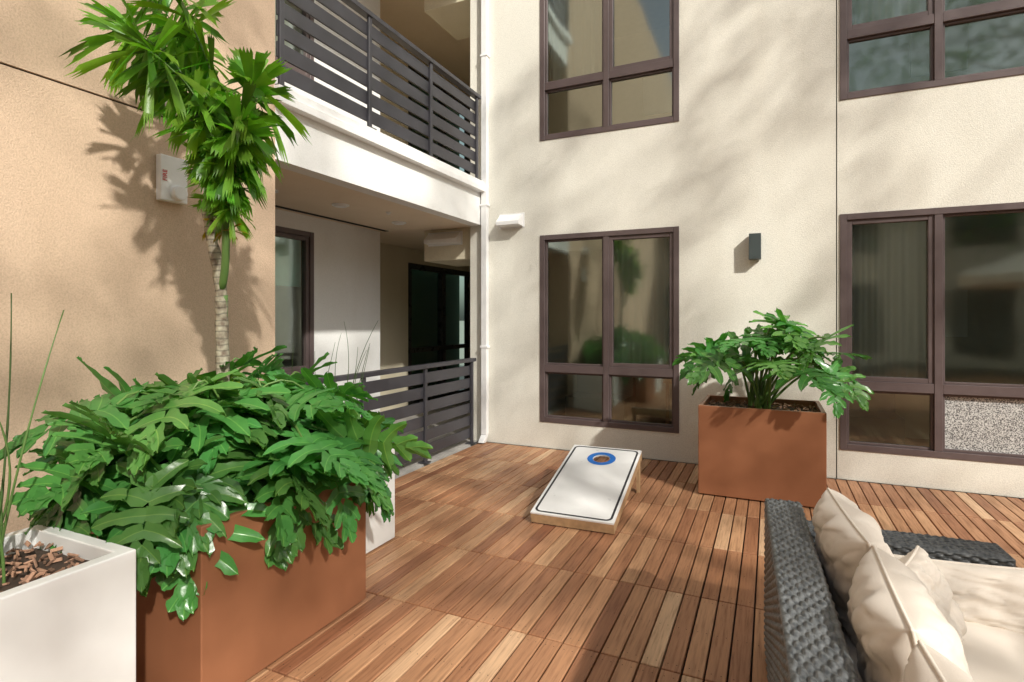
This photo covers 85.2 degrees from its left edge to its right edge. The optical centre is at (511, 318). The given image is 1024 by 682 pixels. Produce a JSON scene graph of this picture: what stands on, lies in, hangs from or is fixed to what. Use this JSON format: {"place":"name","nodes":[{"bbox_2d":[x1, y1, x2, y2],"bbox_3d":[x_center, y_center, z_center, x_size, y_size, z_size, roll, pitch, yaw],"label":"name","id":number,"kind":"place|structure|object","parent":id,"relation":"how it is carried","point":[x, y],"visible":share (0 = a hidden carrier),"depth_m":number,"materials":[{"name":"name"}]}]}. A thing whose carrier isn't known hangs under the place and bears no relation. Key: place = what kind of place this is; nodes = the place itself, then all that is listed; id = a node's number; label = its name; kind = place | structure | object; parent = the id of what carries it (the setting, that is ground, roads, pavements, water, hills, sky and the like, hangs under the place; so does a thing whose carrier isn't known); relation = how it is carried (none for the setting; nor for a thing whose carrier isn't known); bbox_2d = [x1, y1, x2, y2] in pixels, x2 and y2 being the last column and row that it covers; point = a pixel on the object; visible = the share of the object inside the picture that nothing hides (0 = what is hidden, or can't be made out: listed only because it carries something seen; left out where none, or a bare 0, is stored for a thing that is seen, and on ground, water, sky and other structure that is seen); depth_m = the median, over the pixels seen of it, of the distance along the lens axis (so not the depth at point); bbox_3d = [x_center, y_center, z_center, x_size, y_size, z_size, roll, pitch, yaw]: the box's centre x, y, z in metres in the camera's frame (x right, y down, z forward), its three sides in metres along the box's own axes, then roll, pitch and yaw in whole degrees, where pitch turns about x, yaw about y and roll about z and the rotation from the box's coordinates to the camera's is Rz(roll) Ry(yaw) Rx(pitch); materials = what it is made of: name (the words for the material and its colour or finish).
{"place":"outdoors","nodes":[
{"label":"outdoors","id":0,"kind":"place"},
{"bbox_2d":[275,106,480,225],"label":"balcony fascia","id":1,"kind":"structure","parent":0,"point":[328,154],"depth_m":5.18,"materials":[{"name":"white paint"}]},
{"bbox_2d":[272,84,484,192],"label":"balcony edge trim","id":2,"kind":"structure","parent":1,"relation":"on","point":[305,106],"depth_m":5.06,"materials":[{"name":"white paint"}]},
{"bbox_2d":[275,0,480,179],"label":"balcony railing","id":3,"kind":"object","parent":2,"relation":"on","point":[300,41],"visible":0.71,"depth_m":5.22,"materials":[{"name":"grey metal"}]},
{"bbox_2d":[393,400,477,478],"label":"walkway floor","id":4,"kind":"structure","parent":0,"point":[411,466],"depth_m":6.96,"materials":[{"name":"concrete"}]},
{"bbox_2d":[275,0,379,416],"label":"recess wall","id":5,"kind":"structure","parent":4,"relation":"on","point":[346,274],"depth_m":7.06,"materials":[{"name":"white paint"}]},
{"bbox_2d":[275,241,301,367],"bbox_3d":[-3.949,-0.085,6.397,2.450,2.090,2.780,0,0,25],"label":"room","id":6,"kind":"object","parent":5,"relation":"attached to","point":[288,316],"depth_m":7.49,"materials":[{"name":"glass"}]},
{"bbox_2d":[275,236,300,286],"bbox_3d":[-2.685,-0.680,6.263,0.005,0.620,0.800,0,0,25],"label":"roller blind","id":7,"kind":"object","parent":6,"relation":"attached to","point":[287,262],"visible":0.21,"depth_m":6.44,"materials":[{"name":"white fabric"}]},
{"bbox_2d":[275,0,301,55],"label":"room","id":8,"kind":"object","parent":5,"relation":"attached to","point":[292,27],"depth_m":7.49,"materials":[{"name":"glass"}]},
{"bbox_2d":[275,226,313,378],"bbox_3d":[-2.741,-0.175,5.837,0.112,1.670,1.680,0,0,25],"label":"window frame","id":9,"kind":"object","parent":5,"relation":"attached to","point":[306,238],"visible":0.22,"depth_m":6.51,"materials":[{"name":"brown metal"}]},
{"bbox_2d":[275,0,313,79],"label":"window frame","id":10,"kind":"object","parent":5,"relation":"attached to","point":[298,70],"visible":0.12,"depth_m":6.50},
{"bbox_2d":[305,358,476,466],"bbox_3d":[-1.161,1.042,5.633,0.110,1.075,3.200,0,0,25],"label":"balcony railing","id":11,"kind":"object","parent":4,"relation":"on","point":[426,405],"visible":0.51,"depth_m":6.08,"materials":[{"name":"metal"}]},
{"bbox_2d":[380,30,469,411],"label":"passage wall","id":12,"kind":"structure","parent":4,"relation":"on","point":[395,260],"depth_m":9.17,"materials":[{"name":"beige paint"}]},
{"bbox_2d":[275,0,469,250],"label":"balcony soffit","id":13,"kind":"structure","parent":12,"relation":"attached to","point":[413,22],"depth_m":7.10,"materials":[{"name":"beige paint"}]},
{"bbox_2d":[275,205,387,231],"bbox_3d":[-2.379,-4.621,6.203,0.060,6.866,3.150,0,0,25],"label":"soffit slot vent","id":14,"kind":"object","parent":13,"relation":"attached to","point":[329,218],"visible":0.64,"depth_m":6.61,"materials":[{"name":"black metal"}]},
{"bbox_2d":[275,189,405,224],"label":"soffit light discs","id":15,"kind":"object","parent":13,"relation":"attached to","point":[341,205],"visible":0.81,"depth_m":5.85,"materials":[{"name":"white plastic"}]},
{"bbox_2d":[424,0,469,266],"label":"passage beam","id":16,"kind":"structure","parent":13,"relation":"attached to","point":[451,17],"depth_m":7.60,"materials":[{"name":"beige paint"}]},
{"bbox_2d":[424,231,462,246],"bbox_3d":[-0.929,-1.067,7.428,0.540,0.185,0.141,0,0,25],"label":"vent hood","id":17,"kind":"object","parent":16,"relation":"attached to","point":[443,238],"visible":1,"depth_m":7.40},
{"bbox_2d":[408,263,469,404],"bbox_3d":[-1.354,0.305,10.501,0.100,2.510,2.190,0,0,25],"label":"passage door frame","id":18,"kind":"object","parent":12,"relation":"attached to","point":[442,347],"visible":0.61,"depth_m":10.50,"materials":[{"name":"black metal"}]},
{"bbox_2d":[408,65,469,174],"bbox_3d":[-1.354,-3.125,10.501,0.100,2.510,2.190,0,0,25],"label":"passage door frame","id":19,"kind":"object","parent":12,"relation":"attached to","point":[439,116],"visible":0.11,"depth_m":10.51,"materials":[{"name":"brown metal"}]},
{"bbox_2d":[412,83,458,168],"bbox_3d":[-1.583,-3.150,10.602,0.001,2.600,2.300,0,0,25],"label":"passage door backing","id":20,"kind":"object","parent":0,"point":[434,127],"visible":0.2,"depth_m":10.59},
{"bbox_2d":[459,114,463,320],"label":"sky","id":21,"kind":"structure","parent":0,"point":[461,279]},
{"bbox_2d":[246,442,1023,681],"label":"wood deck","id":22,"kind":"structure","parent":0,"point":[474,573],"depth_m":3.37,"materials":[{"name":"brown wood"}]},
{"bbox_2d":[0,525,135,681],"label":"white planter","id":23,"kind":"object","parent":22,"relation":"on","point":[68,614],"visible":0.99,"depth_m":1.88,"materials":[{"name":"paint"}]},
{"bbox_2d":[0,293,63,583],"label":"horsetail reeds","id":24,"kind":"object","parent":23,"relation":"on","point":[6,511],"visible":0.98,"depth_m":2.02,"materials":[{"name":"green plant"}]},
{"bbox_2d":[0,0,274,533],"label":"wall","id":25,"kind":"structure","parent":22,"relation":"on","point":[103,248],"depth_m":3.04,"materials":[{"name":"beige paint"}]},
{"bbox_2d":[156,154,187,204],"bbox_3d":[-2.067,-0.848,3.401,0.084,0.275,0.170,0,0,25],"label":"fire alarm strobe","id":26,"kind":"object","parent":25,"relation":"attached to","point":[171,182],"visible":1,"depth_m":3.37,"materials":[{"name":"white plastic"}]},
{"bbox_2d":[91,482,365,681],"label":"copper planter","id":27,"kind":"object","parent":22,"relation":"on","point":[256,615],"visible":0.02,"depth_m":2.40,"materials":[{"name":"paint"}]},
{"bbox_2d":[59,0,309,381],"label":"tall palm","id":28,"kind":"object","parent":27,"relation":"on","point":[226,129],"visible":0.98,"depth_m":2.69,"materials":[{"name":"green plant"}]},
{"bbox_2d":[0,345,432,620],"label":"philodendron plant","id":29,"kind":"object","parent":27,"relation":"in","point":[155,474],"visible":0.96,"depth_m":2.41,"materials":[{"name":"green plant"}]},
{"bbox_2d":[366,449,394,553],"bbox_3d":[-1.318,1.249,3.853,0.765,0.638,0.640,0,0,25],"label":"white planter","id":30,"kind":"object","parent":22,"relation":"on","point":[379,531],"depth_m":3.83,"materials":[{"name":"paint"}]},
{"bbox_2d":[292,321,377,407],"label":"horsetail reeds","id":31,"kind":"object","parent":30,"relation":"on","point":[348,361],"visible":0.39,"depth_m":3.88,"materials":[{"name":"green plant"}]},
{"bbox_2d":[530,445,641,533],"bbox_3d":[0.674,1.402,4.719,0.645,0.353,1.230,0,0,22],"label":"cornhole board","id":32,"kind":"object","parent":22,"relation":"on","point":[583,490],"visible":1,"depth_m":4.53,"materials":[{"name":"white paint"}]},
{"bbox_2d":[698,395,826,507],"bbox_3d":[2.284,1.174,5.117,1.006,0.788,0.755,0,0,25],"label":"copper planter","id":33,"kind":"object","parent":22,"relation":"on","point":[778,450],"visible":0.84,"depth_m":4.78,"materials":[{"name":"paint"}]},
{"bbox_2d":[672,308,873,418],"bbox_3d":[2.353,0.392,4.942,1.613,0.983,1.302,0,0,5],"label":"philodendron plant","id":34,"kind":"object","parent":33,"relation":"on","point":[806,350],"visible":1,"depth_m":4.90,"materials":[{"name":"green plant"}]},
{"bbox_2d":[764,488,1023,681],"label":"wicker sofa","id":35,"kind":"object","parent":22,"relation":"on","point":[853,592],"visible":1,"depth_m":1.85,"materials":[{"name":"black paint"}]},
{"bbox_2d":[459,321,1023,498],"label":"ground","id":36,"kind":"structure","parent":0,"point":[461,338],"depth_m":7.13,"materials":[{"name":"concrete"}]},
{"bbox_2d":[412,270,458,388],"bbox_3d":[-1.583,0.280,10.602,0.001,2.600,2.300,0,0,25],"label":"passage door backing","id":37,"kind":"object","parent":36,"relation":"on","point":[424,308],"visible":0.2,"depth_m":10.65,"materials":[{"name":"black glass"}]},
{"bbox_2d":[549,239,671,423],"bbox_3d":[1.670,0.217,7.708,2.746,2.695,2.450,0,0,25],"label":"room","id":38,"kind":"object","parent":36,"relation":"on","point":[575,301],"visible":0.24,"depth_m":8.95,"materials":[{"name":"glass"}]},
{"bbox_2d":[614,237,669,364],"bbox_3d":[1.529,-0.193,6.462,0.761,1.595,0.053,0,0,25],"label":"window pane","id":39,"kind":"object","parent":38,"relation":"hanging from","point":[641,301],"visible":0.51,"depth_m":6.48,"materials":[{"name":"clear glass"}]},
{"bbox_2d":[470,0,1023,497],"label":"back wall","id":40,"kind":"structure","parent":36,"relation":"on","point":[780,146],"depth_m":5.88,"materials":[{"name":"beige paint"}]},
{"bbox_2d":[478,0,489,442],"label":"downspout","id":41,"kind":"object","parent":40,"relation":"attached to","point":[484,204],"visible":1,"depth_m":7.05,"materials":[{"name":"white metal"}]},
{"bbox_2d":[496,212,524,228],"bbox_3d":[-0.032,-1.218,6.902,0.350,0.185,0.141,0,0,25],"label":"vent hood","id":42,"kind":"object","parent":40,"relation":"attached to","point":[512,220],"visible":1,"depth_m":6.88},
{"bbox_2d":[540,226,678,432],"bbox_3d":[1.109,0.128,6.501,1.646,2.275,0.112,0,0,25],"label":"window frame","id":43,"kind":"object","parent":40,"relation":"attached to","point":[608,368],"visible":0.98,"depth_m":6.45,"materials":[{"name":"brown metal"}]},
{"bbox_2d":[540,0,678,140],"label":"window frame","id":44,"kind":"object","parent":40,"relation":"attached to","point":[608,75],"visible":0.96,"depth_m":6.45,"materials":[{"name":"brown metal"}]},
{"bbox_2d":[549,0,671,133],"bbox_3d":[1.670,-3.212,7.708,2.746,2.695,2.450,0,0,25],"label":"window glass","id":45,"kind":"object","parent":40,"relation":"attached to","point":[641,30],"visible":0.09,"depth_m":8.87,"materials":[{"name":"glass"}]},
{"bbox_2d":[550,0,601,80],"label":"window pane","id":46,"kind":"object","parent":45,"relation":"hanging from","point":[575,38],"visible":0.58,"depth_m":6.80,"materials":[{"name":"clear glass"}]},
{"bbox_2d":[749,233,760,259],"bbox_3d":[2.508,-0.738,5.742,0.115,0.265,0.109,0,0,25],"label":"wall sconce","id":47,"kind":"object","parent":40,"relation":"attached to","point":[754,246],"depth_m":5.69,"materials":[{"name":"metal"}]},
{"bbox_2d":[840,202,1023,464],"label":"window frame","id":48,"kind":"object","parent":40,"relation":"attached to","point":[935,386],"visible":0.85,"depth_m":5.17,"materials":[{"name":"brown metal"}]},
{"bbox_2d":[945,396,1023,454],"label":"obscure glass","id":49,"kind":"object","parent":48,"relation":"attached to","point":[985,424],"visible":1,"depth_m":5.04,"materials":[{"name":"grey glass"}]},
{"bbox_2d":[840,0,1023,99],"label":"window frame","id":50,"kind":"object","parent":40,"relation":"attached to","point":[935,18],"visible":0.98,"depth_m":5.18,"materials":[{"name":"brown metal"}]},
{"bbox_2d":[849,0,1023,91],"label":"room","id":51,"kind":"object","parent":40,"relation":"attached to","point":[993,44],"visible":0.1,"depth_m":7.19,"materials":[{"name":"glass"}]},
{"bbox_2d":[852,0,925,24],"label":"curtain","id":52,"kind":"object","parent":51,"relation":"hanging from","point":[864,11],"depth_m":5.48,"materials":[{"name":"white fabric"}]},
{"bbox_2d":[849,213,1023,446],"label":"room","id":53,"kind":"object","parent":36,"relation":"on","point":[984,298],"visible":0.19,"depth_m":7.02,"materials":[{"name":"glass"}]},
{"bbox_2d":[852,221,925,377],"bbox_3d":[3.672,-0.175,5.467,0.728,1.650,0.053,0,0,25],"label":"curtain","id":54,"kind":"object","parent":53,"relation":"hanging from","point":[889,297],"visible":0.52,"depth_m":5.46,"materials":[{"name":"beige fabric"}]}
]}

